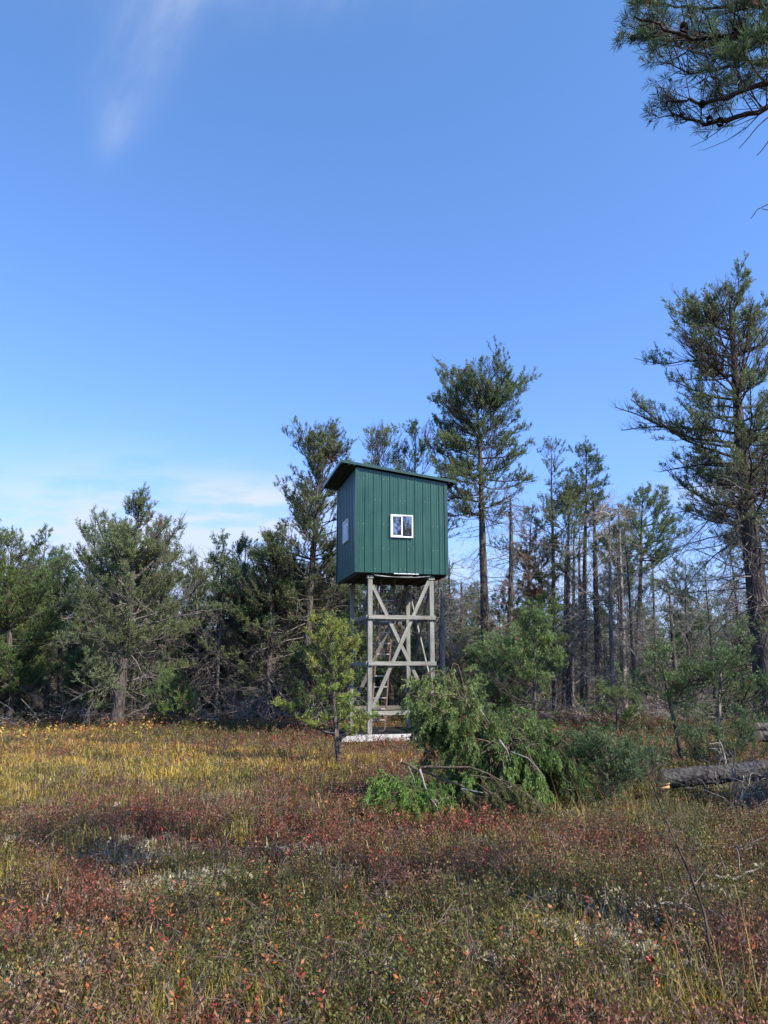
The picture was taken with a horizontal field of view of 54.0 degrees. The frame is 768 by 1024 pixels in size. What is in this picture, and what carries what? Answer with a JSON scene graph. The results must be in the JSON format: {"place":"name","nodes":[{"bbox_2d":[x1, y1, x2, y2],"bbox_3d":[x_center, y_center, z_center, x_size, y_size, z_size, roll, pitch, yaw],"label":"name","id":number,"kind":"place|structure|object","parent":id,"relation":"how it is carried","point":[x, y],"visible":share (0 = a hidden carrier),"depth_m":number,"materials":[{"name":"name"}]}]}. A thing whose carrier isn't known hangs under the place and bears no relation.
{"place":"outdoors","nodes":[
{"label":"outdoors","id":0,"kind":"place"},
{"bbox_2d":[0,670,767,1023],"bbox_3d":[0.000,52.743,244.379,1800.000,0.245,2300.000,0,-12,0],"label":"ground","id":1,"kind":"structure","parent":0,"point":[170,930],"depth_m":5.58,"materials":[{"name":"brown plant"}]},
{"bbox_2d":[0,630,52,718],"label":"young pine","id":2,"kind":"object","parent":1,"relation":"on","point":[28,653],"visible":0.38,"depth_m":25.27,"materials":[{"name":"green plant"}]},
{"bbox_2d":[0,555,60,711],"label":"pine tree","id":3,"kind":"object","parent":1,"relation":"on","point":[40,617],"visible":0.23,"depth_m":27.17,"materials":[{"name":"green plant"}]},
{"bbox_2d":[0,523,70,710],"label":"pine tree","id":4,"kind":"object","parent":1,"relation":"on","point":[43,542],"visible":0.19,"depth_m":31.39,"materials":[{"name":"green plant"}]},
{"bbox_2d":[0,518,79,723],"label":"pine tree","id":5,"kind":"object","parent":1,"relation":"on","point":[9,609],"visible":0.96,"depth_m":25.14,"materials":[{"name":"green plant"}]},
{"bbox_2d":[22,620,70,713],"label":"dead pine","id":6,"kind":"object","parent":1,"relation":"on","point":[49,691],"visible":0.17,"depth_m":29.71,"materials":[{"name":"grey plant"}]},
{"bbox_2d":[4,544,114,715],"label":"pine tree","id":7,"kind":"object","parent":1,"relation":"on","point":[63,555],"visible":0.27,"depth_m":28.64,"materials":[{"name":"green plant"}]},
{"bbox_2d":[46,619,118,715],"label":"young pine","id":8,"kind":"object","parent":1,"relation":"on","point":[69,660],"visible":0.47,"depth_m":25.39,"materials":[{"name":"green plant"}]},
{"bbox_2d":[51,515,145,718],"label":"pine tree","id":9,"kind":"object","parent":1,"relation":"on","point":[80,557],"visible":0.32,"depth_m":27.39,"materials":[{"name":"green plant"}]},
{"bbox_2d":[64,522,149,712],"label":"pine tree","id":10,"kind":"object","parent":1,"relation":"on","point":[84,571],"visible":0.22,"depth_m":27.21,"materials":[{"name":"green plant"}]},
{"bbox_2d":[97,571,156,712],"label":"pine tree","id":11,"kind":"object","parent":1,"relation":"on","point":[135,657],"visible":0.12,"depth_m":27.80,"materials":[{"name":"green plant"}]},
{"bbox_2d":[38,481,232,727],"bbox_3d":[-7.909,2.933,23.830,5.307,7.777,5.052,5,-13,-24],"label":"pine tree","id":12,"kind":"object","parent":1,"relation":"on","point":[120,536],"visible":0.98,"depth_m":23.06,"materials":[{"name":"green plant"}]},
{"bbox_2d":[110,599,178,711],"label":"pine tree","id":13,"kind":"object","parent":1,"relation":"on","point":[144,662],"visible":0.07,"depth_m":29.50,"materials":[{"name":"green plant"}]},
{"bbox_2d":[105,513,206,718],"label":"pine tree","id":14,"kind":"object","parent":1,"relation":"on","point":[158,646],"visible":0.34,"depth_m":25.59,"materials":[{"name":"green plant"}]},
{"bbox_2d":[129,577,189,712],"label":"pine tree","id":15,"kind":"object","parent":1,"relation":"on","point":[155,650],"visible":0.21,"depth_m":27.36,"materials":[{"name":"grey plant"}]},
{"bbox_2d":[144,665,202,725],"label":"young pine","id":16,"kind":"object","parent":1,"relation":"on","point":[172,704],"visible":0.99,"depth_m":22.10,"materials":[{"name":"green plant"}]},
{"bbox_2d":[149,615,236,712],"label":"young pine","id":17,"kind":"object","parent":1,"relation":"on","point":[181,651],"visible":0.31,"depth_m":28.63,"materials":[{"name":"green plant"}]},
{"bbox_2d":[163,556,225,701],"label":"pine tree","id":18,"kind":"object","parent":1,"relation":"on","point":[199,594],"visible":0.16,"depth_m":31.51,"materials":[{"name":"green plant"}]},
{"bbox_2d":[150,543,240,713],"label":"pine tree","id":19,"kind":"object","parent":1,"relation":"on","point":[196,680],"visible":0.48,"depth_m":27.61,"materials":[{"name":"green plant"}]},
{"bbox_2d":[174,551,241,710],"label":"pine tree","id":20,"kind":"object","parent":1,"relation":"on","point":[212,557],"visible":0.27,"depth_m":29.36,"materials":[{"name":"green plant"}]},
{"bbox_2d":[185,528,250,712],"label":"pine tree","id":21,"kind":"object","parent":1,"relation":"on","point":[223,543],"visible":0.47,"depth_m":28.52,"materials":[{"name":"green plant"}]},
{"bbox_2d":[181,596,256,718],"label":"pine tree","id":22,"kind":"object","parent":1,"relation":"on","point":[217,689],"visible":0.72,"depth_m":26.44,"materials":[{"name":"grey plant"}]},
{"bbox_2d":[190,530,268,716],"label":"pine tree","id":23,"kind":"object","parent":1,"relation":"on","point":[239,549],"visible":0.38,"depth_m":28.53,"materials":[{"name":"green plant"}]},
{"bbox_2d":[220,578,284,717],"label":"pine tree","id":24,"kind":"object","parent":1,"relation":"on","point":[231,627],"visible":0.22,"depth_m":27.93,"materials":[{"name":"green plant"}]},
{"bbox_2d":[198,528,319,720],"bbox_3d":[-4.059,4.194,26.298,3.676,7.749,3.648,-4,-12,18],"label":"pine tree","id":25,"kind":"object","parent":1,"relation":"on","point":[269,641],"visible":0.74,"depth_m":25.95,"materials":[{"name":"green plant"}]},
{"bbox_2d":[202,541,330,718],"bbox_3d":[-3.899,4.436,26.840,4.347,7.343,4.523,-5,-13,24],"label":"pine tree","id":26,"kind":"object","parent":1,"relation":"on","point":[249,609],"visible":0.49,"depth_m":26.49,"materials":[{"name":"green plant"}]},
{"bbox_2d":[223,517,319,716],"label":"pine tree","id":27,"kind":"object","parent":1,"relation":"on","point":[266,570],"visible":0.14,"depth_m":27.47,"materials":[{"name":"green plant"}]},
{"bbox_2d":[245,415,363,718],"bbox_3d":[-2.630,1.870,26.567,4.267,11.069,4.583,3,-12,-15],"label":"pine tree","id":28,"kind":"object","parent":1,"relation":"on","point":[322,455],"visible":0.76,"depth_m":26.67,"materials":[{"name":"green plant"}]},
{"bbox_2d":[280,570,348,715],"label":"pine tree","id":29,"kind":"object","parent":1,"relation":"on","point":[316,584],"visible":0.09,"depth_m":29.60,"materials":[{"name":"green plant"}]},
{"bbox_2d":[270,598,379,766],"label":"young pine","id":30,"kind":"object","parent":1,"relation":"on","point":[335,651],"visible":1,"depth_m":13.68,"materials":[{"name":"green plant"}]},
{"bbox_2d":[281,610,378,716],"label":"young pine","id":31,"kind":"object","parent":1,"relation":"on","point":[299,701],"visible":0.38,"depth_m":24.70,"materials":[{"name":"green plant"}]},
{"bbox_2d":[306,610,404,718],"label":"young pine","id":32,"kind":"object","parent":1,"relation":"on","point":[363,649],"visible":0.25,"depth_m":26.09,"materials":[{"name":"green plant"}]},
{"bbox_2d":[2,587,746,690],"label":"distant wood","id":33,"kind":"object","parent":1,"relation":"on","point":[717,609],"visible":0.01,"depth_m":63.07,"materials":[{"name":"green plant"}]},
{"bbox_2d":[328,584,420,717],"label":"pine tree","id":34,"kind":"object","parent":1,"relation":"on","point":[389,593],"visible":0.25,"depth_m":27.03,"materials":[{"name":"green plant"}]},
{"bbox_2d":[0,669,753,727],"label":"brushwood","id":35,"kind":"object","parent":1,"relation":"on","point":[244,713],"visible":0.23,"depth_m":24.69,"materials":[{"name":"brown plant"}]},
{"bbox_2d":[0,711,755,1022],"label":"autumn leaves","id":36,"kind":"object","parent":1,"relation":"on","point":[55,1010],"visible":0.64,"depth_m":4.89,"materials":[{"name":"red plant"}]},
{"bbox_2d":[0,754,765,1023],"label":"lichen","id":37,"kind":"object","parent":1,"relation":"on","point":[657,920],"visible":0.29,"depth_m":5.49},
{"bbox_2d":[0,703,767,1023],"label":"heath shrubs","id":38,"kind":"object","parent":1,"relation":"on","point":[597,833],"visible":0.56,"depth_m":5.59,"materials":[{"name":"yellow plant"}]},
{"bbox_2d":[323,459,455,742],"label":"watch tower","id":39,"kind":"structure","parent":1,"relation":"on","point":[392,528],"depth_m":19.62,"materials":[{"name":"green metal"}]},
{"bbox_2d":[390,514,412,537],"bbox_3d":[0.457,0.371,19.534,0.600,0.600,0.054,3,-12,-13],"label":"window","id":40,"kind":"structure","parent":39,"relation":"in","point":[401,526],"depth_m":19.52,"materials":[{"name":"white plastic"}]},
{"bbox_2d":[357,419,428,715],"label":"pine tree","id":41,"kind":"object","parent":1,"relation":"on","point":[379,439],"visible":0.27,"depth_m":29.80,"materials":[{"name":"green plant"}]},
{"bbox_2d":[372,585,437,702],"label":"pine tree","id":42,"kind":"object","parent":1,"relation":"on","point":[400,636],"visible":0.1,"depth_m":32.39,"materials":[{"name":"green plant"}]},
{"bbox_2d":[357,757,460,830],"bbox_3d":[0.301,3.427,8.856,1.184,1.016,1.092,5,-13,-24],"label":"cut bough","id":43,"kind":"object","parent":1,"relation":"on","point":[410,795],"visible":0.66,"depth_m":8.70,"materials":[{"name":"green plant"}]},
{"bbox_2d":[383,629,439,705],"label":"young pine","id":44,"kind":"object","parent":1,"relation":"on","point":[413,650],"visible":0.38,"depth_m":26.06,"materials":[{"name":"green plant"}]},
{"bbox_2d":[373,417,470,697],"bbox_3d":[1.149,1.946,30.275,3.791,12.275,4.059,-6,-13,25],"label":"pine tree","id":45,"kind":"object","parent":1,"relation":"on","point":[414,424],"visible":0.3,"depth_m":30.75,"materials":[{"name":"green plant"}]},
{"bbox_2d":[387,582,469,689],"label":"pine tree","id":46,"kind":"object","parent":1,"relation":"on","point":[422,606],"visible":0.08,"depth_m":31.20,"materials":[{"name":"green plant"}]},
{"bbox_2d":[400,588,475,697],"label":"dead pine","id":47,"kind":"object","parent":1,"relation":"on","point":[442,651],"visible":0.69,"depth_m":25.64,"materials":[{"name":"brown plant"}]},
{"bbox_2d":[413,565,480,696],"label":"dead pine","id":48,"kind":"object","parent":1,"relation":"on","point":[439,581],"visible":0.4,"depth_m":26.95,"materials":[{"name":"brown plant"}]},
{"bbox_2d":[420,546,480,689],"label":"dead pine","id":49,"kind":"object","parent":1,"relation":"on","point":[449,601],"visible":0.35,"depth_m":29.93,"materials":[{"name":"brown plant"}]},
{"bbox_2d":[435,628,482,706],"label":"young pine","id":50,"kind":"object","parent":1,"relation":"on","point":[459,658],"visible":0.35,"depth_m":28.64,"materials":[{"name":"green plant"}]},
{"bbox_2d":[399,759,536,823],"bbox_3d":[1.016,3.344,8.838,1.546,0.876,0.707,-4,-13,20],"label":"cut branch","id":51,"kind":"object","parent":1,"relation":"on","point":[503,795],"visible":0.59,"depth_m":8.75,"materials":[{"name":"green plant"}]},
{"bbox_2d":[398,709,544,807],"bbox_3d":[1.014,2.893,8.794,1.703,1.148,0.110,0,-12,0],"label":"dead branch","id":52,"kind":"object","parent":51,"relation":"on","point":[499,740],"visible":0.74,"depth_m":8.78,"materials":[{"name":"wood"}]},
{"bbox_2d":[395,663,546,800],"bbox_3d":[0.994,3.016,10.315,1.944,1.876,1.527,6,-13,-26],"label":"cut tree top","id":53,"kind":"object","parent":1,"relation":"on","point":[446,724],"visible":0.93,"depth_m":10.16,"materials":[{"name":"green plant"}]},
{"bbox_2d":[456,583,497,647],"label":"pine tree","id":54,"kind":"object","parent":1,"relation":"on","point":[475,610],"visible":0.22,"depth_m":45.45,"materials":[{"name":"green plant"}]},
{"bbox_2d":[416,335,540,712],"bbox_3d":[3.569,0.642,28.052,4.650,14.038,5.945,-6,-13,25],"label":"pine tree","id":55,"kind":"object","parent":1,"relation":"on","point":[461,465],"visible":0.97,"depth_m":28.32,"materials":[{"name":"green plant"}]},
{"bbox_2d":[211,734,767,1023],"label":"tall grass","id":56,"kind":"structure","parent":1,"relation":"on","point":[626,870],"depth_m":4.31,"materials":[{"name":"plant"}]},
{"bbox_2d":[430,775,565,832],"bbox_3d":[1.368,3.512,8.738,1.876,0.905,0.935,0,-12,0],"label":"cut branch","id":57,"kind":"object","parent":1,"relation":"on","point":[518,791],"visible":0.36,"depth_m":8.61,"materials":[{"name":"green plant"}]},
{"bbox_2d":[452,629,544,724],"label":"young pine","id":58,"kind":"object","parent":1,"relation":"on","point":[481,650],"visible":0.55,"depth_m":19.52,"materials":[{"name":"green plant"}]},
{"bbox_2d":[473,577,537,696],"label":"pine tree","id":59,"kind":"object","parent":1,"relation":"on","point":[501,607],"visible":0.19,"depth_m":32.11,"materials":[{"name":"green plant"}]},
{"bbox_2d":[437,709,579,810],"bbox_3d":[1.648,3.320,9.800,1.959,1.479,1.256,0,-12,0],"label":"cut bough","id":60,"kind":"object","parent":1,"relation":"on","point":[515,765],"visible":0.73,"depth_m":9.73,"materials":[{"name":"green plant"}]},
{"bbox_2d":[463,477,559,715],"bbox_3d":[4.453,3.243,27.433,3.554,8.767,3.416,5,-13,-24],"label":"dead pine","id":61,"kind":"object","parent":1,"relation":"on","point":[510,593],"visible":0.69,"depth_m":27.56,"materials":[{"name":"grey plant"}]},
{"bbox_2d":[485,596,569,723],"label":"young pine","id":62,"kind":"object","parent":1,"relation":"on","point":[539,636],"visible":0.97,"depth_m":18.39,"materials":[{"name":"green plant"}]},
{"bbox_2d":[488,502,578,707],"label":"pine tree","id":63,"kind":"object","parent":1,"relation":"on","point":[524,552],"visible":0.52,"depth_m":32.52,"materials":[{"name":"green plant"}]},
{"bbox_2d":[507,580,574,718],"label":"pine tree","id":64,"kind":"object","parent":1,"relation":"on","point":[553,605],"visible":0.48,"depth_m":25.07,"materials":[{"name":"green plant"}]},
{"bbox_2d":[513,552,579,708],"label":"pine tree","id":65,"kind":"object","parent":1,"relation":"on","point":[539,580],"visible":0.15,"depth_m":31.98,"materials":[{"name":"green plant"}]},
{"bbox_2d":[507,720,600,806],"bbox_3d":[2.329,3.521,10.204,1.416,1.396,1.551,0,-12,0],"label":"cut bough","id":66,"kind":"object","parent":1,"relation":"on","point":[552,741],"visible":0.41,"depth_m":9.91,"materials":[{"name":"green plant"}]},
{"bbox_2d":[466,702,552,773],"bbox_3d":[1.700,3.171,10.548,1.393,0.997,1.177,-11,-16,42],"label":"cut bough","id":67,"kind":"object","parent":66,"relation":"on","point":[516,719],"visible":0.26,"depth_m":10.45,"materials":[{"name":"green plant"}]},
{"bbox_2d":[519,436,594,712],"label":"pine tree","id":68,"kind":"object","parent":1,"relation":"on","point":[553,586],"visible":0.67,"depth_m":31.43,"materials":[{"name":"green plant"}]},
{"bbox_2d":[540,540,585,712],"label":"dead pine","id":69,"kind":"object","parent":1,"relation":"on","point":[564,666],"visible":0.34,"depth_m":30.59,"materials":[{"name":"grey plant"}]},
{"bbox_2d":[557,524,593,707],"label":"dead pine","id":70,"kind":"object","parent":1,"relation":"on","point":[573,614],"visible":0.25,"depth_m":32.68,"materials":[{"name":"wood"}]},
{"bbox_2d":[543,435,614,712],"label":"spruce tree","id":71,"kind":"object","parent":1,"relation":"on","point":[586,448],"visible":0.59,"depth_m":31.67,"materials":[{"name":"green plant"}]},
{"bbox_2d":[536,474,622,713],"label":"pine tree","id":72,"kind":"object","parent":1,"relation":"on","point":[570,499],"visible":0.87,"depth_m":30.00,"materials":[{"name":"green plant"}]},
{"bbox_2d":[558,536,621,702],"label":"pine tree","id":73,"kind":"object","parent":1,"relation":"on","point":[579,612],"visible":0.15,"depth_m":34.28,"materials":[{"name":"green plant"}]},
{"bbox_2d":[535,716,658,808],"bbox_3d":[2.746,3.363,9.979,1.762,1.235,1.539,0,-12,0],"label":"green shrub","id":74,"kind":"object","parent":1,"relation":"on","point":[595,743],"visible":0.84,"depth_m":9.85,"materials":[{"name":"green plant"}]},
{"bbox_2d":[534,487,669,704],"bbox_3d":[8.468,3.526,29.193,5.330,10.248,4.815,-8,-14,32],"label":"dead pine","id":75,"kind":"object","parent":1,"relation":"on","point":[597,642],"visible":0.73,"depth_m":29.27,"materials":[{"name":"grey plant"}]},
{"bbox_2d":[569,638,634,715],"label":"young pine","id":76,"kind":"object","parent":1,"relation":"on","point":[606,666],"visible":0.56,"depth_m":28.27,"materials":[{"name":"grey plant"}]},
{"bbox_2d":[562,503,663,715],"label":"dead pine","id":77,"kind":"object","parent":1,"relation":"on","point":[612,640],"visible":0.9,"depth_m":28.25,"materials":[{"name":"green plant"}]},
{"bbox_2d":[576,675,652,734],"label":"young pine","id":78,"kind":"object","parent":1,"relation":"on","point":[628,713],"visible":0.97,"depth_m":19.80,"materials":[{"name":"green plant"}]},
{"bbox_2d":[580,497,652,710],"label":"dead pine","id":79,"kind":"object","parent":1,"relation":"on","point":[621,623],"visible":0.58,"depth_m":29.82,"materials":[{"name":"grey plant"}]},
{"bbox_2d":[584,542,661,710],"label":"pine tree","id":80,"kind":"object","parent":1,"relation":"on","point":[618,601],"visible":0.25,"depth_m":30.29,"materials":[{"name":"green plant"}]},
{"bbox_2d":[579,525,674,708],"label":"pine tree","id":81,"kind":"object","parent":1,"relation":"on","point":[642,571],"visible":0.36,"depth_m":31.64,"materials":[{"name":"green plant"}]},
{"bbox_2d":[590,520,667,711],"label":"pine tree","id":82,"kind":"object","parent":1,"relation":"on","point":[629,583],"visible":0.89,"depth_m":28.36,"materials":[{"name":"green plant"}]},
{"bbox_2d":[588,718,687,795],"bbox_3d":[3.641,3.569,10.867,1.540,1.170,1.163,0,-12,0],"label":"green shrub","id":83,"kind":"object","parent":1,"relation":"on","point":[663,752],"visible":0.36,"depth_m":10.86,"materials":[{"name":"green plant"}]},
{"bbox_2d":[608,480,694,691],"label":"pine tree","id":84,"kind":"object","parent":1,"relation":"on","point":[639,526],"visible":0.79,"depth_m":32.03,"materials":[{"name":"green plant"}]},
{"bbox_2d":[626,564,681,703],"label":"dead pine","id":85,"kind":"object","parent":1,"relation":"on","point":[654,616],"visible":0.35,"depth_m":35.63,"materials":[{"name":"wood"}]},
{"bbox_2d":[630,736,712,961],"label":"bare sapling","id":86,"kind":"object","parent":1,"relation":"on","point":[686,866],"visible":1,"depth_m":4.81,"materials":[{"name":"brown plant"}]},
{"bbox_2d":[615,631,728,760],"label":"young pine","id":87,"kind":"object","parent":1,"relation":"on","point":[685,678],"visible":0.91,"depth_m":14.70,"materials":[{"name":"green plant"}]},
{"bbox_2d":[647,626,703,699],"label":"young pine","id":88,"kind":"object","parent":1,"relation":"on","point":[678,655],"visible":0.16,"depth_m":39.12,"materials":[{"name":"green plant"}]},
{"bbox_2d":[647,591,708,707],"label":"dead pine","id":89,"kind":"object","parent":1,"relation":"on","point":[674,660],"visible":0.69,"depth_m":29.51,"materials":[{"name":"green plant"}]},
{"bbox_2d":[647,557,723,705],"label":"pine tree","id":90,"kind":"object","parent":1,"relation":"on","point":[678,562],"visible":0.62,"depth_m":32.55,"materials":[{"name":"green plant"}]},
{"bbox_2d":[665,586,710,704],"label":"pine tree","id":91,"kind":"object","parent":1,"relation":"on","point":[682,631],"visible":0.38,"depth_m":35.97,"materials":[{"name":"green plant"}]},
{"bbox_2d":[609,0,767,217],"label":"pine tree","id":92,"kind":"object","parent":1,"relation":"on","point":[744,35],"visible":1,"depth_m":4.45,"materials":[{"name":"green plant"}]},
{"bbox_2d":[610,251,767,721],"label":"pine tree","id":93,"kind":"object","parent":1,"relation":"on","point":[745,479],"visible":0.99,"depth_m":21.08,"materials":[{"name":"green plant"}]},
{"bbox_2d":[678,555,733,706],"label":"pine tree","id":94,"kind":"object","parent":1,"relation":"on","point":[705,586],"visible":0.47,"depth_m":31.76,"materials":[{"name":"green plant"}]},
{"bbox_2d":[657,740,767,792],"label":"log","id":95,"kind":"object","parent":1,"relation":"on","point":[688,776],"visible":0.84,"depth_m":9.94,"materials":[{"name":"grey wood"}]},
{"bbox_2d":[659,614,767,757],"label":"young pine","id":96,"kind":"object","parent":1,"relation":"on","point":[722,712],"visible":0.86,"depth_m":14.54,"materials":[{"name":"green plant"}]},
{"bbox_2d":[668,701,767,764],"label":"green shrub","id":97,"kind":"object","parent":1,"relation":"on","point":[697,750],"visible":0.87,"depth_m":13.06,"materials":[{"name":"green plant"}]},
{"bbox_2d":[676,395,767,670],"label":"pine tree","id":98,"kind":"object","parent":1,"relation":"on","point":[722,494],"visible":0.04,"depth_m":25.57,"materials":[{"name":"green plant"}]},
{"bbox_2d":[677,744,767,814],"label":"dead branch heap","id":99,"kind":"object","parent":1,"relation":"on","point":[755,793],"visible":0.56,"depth_m":9.50,"materials":[{"name":"wood"}]},
{"bbox_2d":[704,541,747,637],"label":"pine tree","id":100,"kind":"object","parent":1,"relation":"on","point":[727,549],"visible":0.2,"depth_m":35.44,"materials":[{"name":"green plant"}]},
{"bbox_2d":[708,614,753,701],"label":"young pine","id":101,"kind":"object","parent":1,"relation":"on","point":[743,651],"visible":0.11,"depth_m":29.30,"materials":[{"name":"green plant"}]},
{"bbox_2d":[713,672,767,720],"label":"young pine","id":102,"kind":"object","parent":1,"relation":"on","point":[737,696],"visible":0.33,"depth_m":19.75,"materials":[{"name":"green plant"}]},
{"bbox_2d":[0,0,767,668],"label":"sky","id":103,"kind":"structure","parent":0,"point":[223,223],"materials":[{"name":"blue"}]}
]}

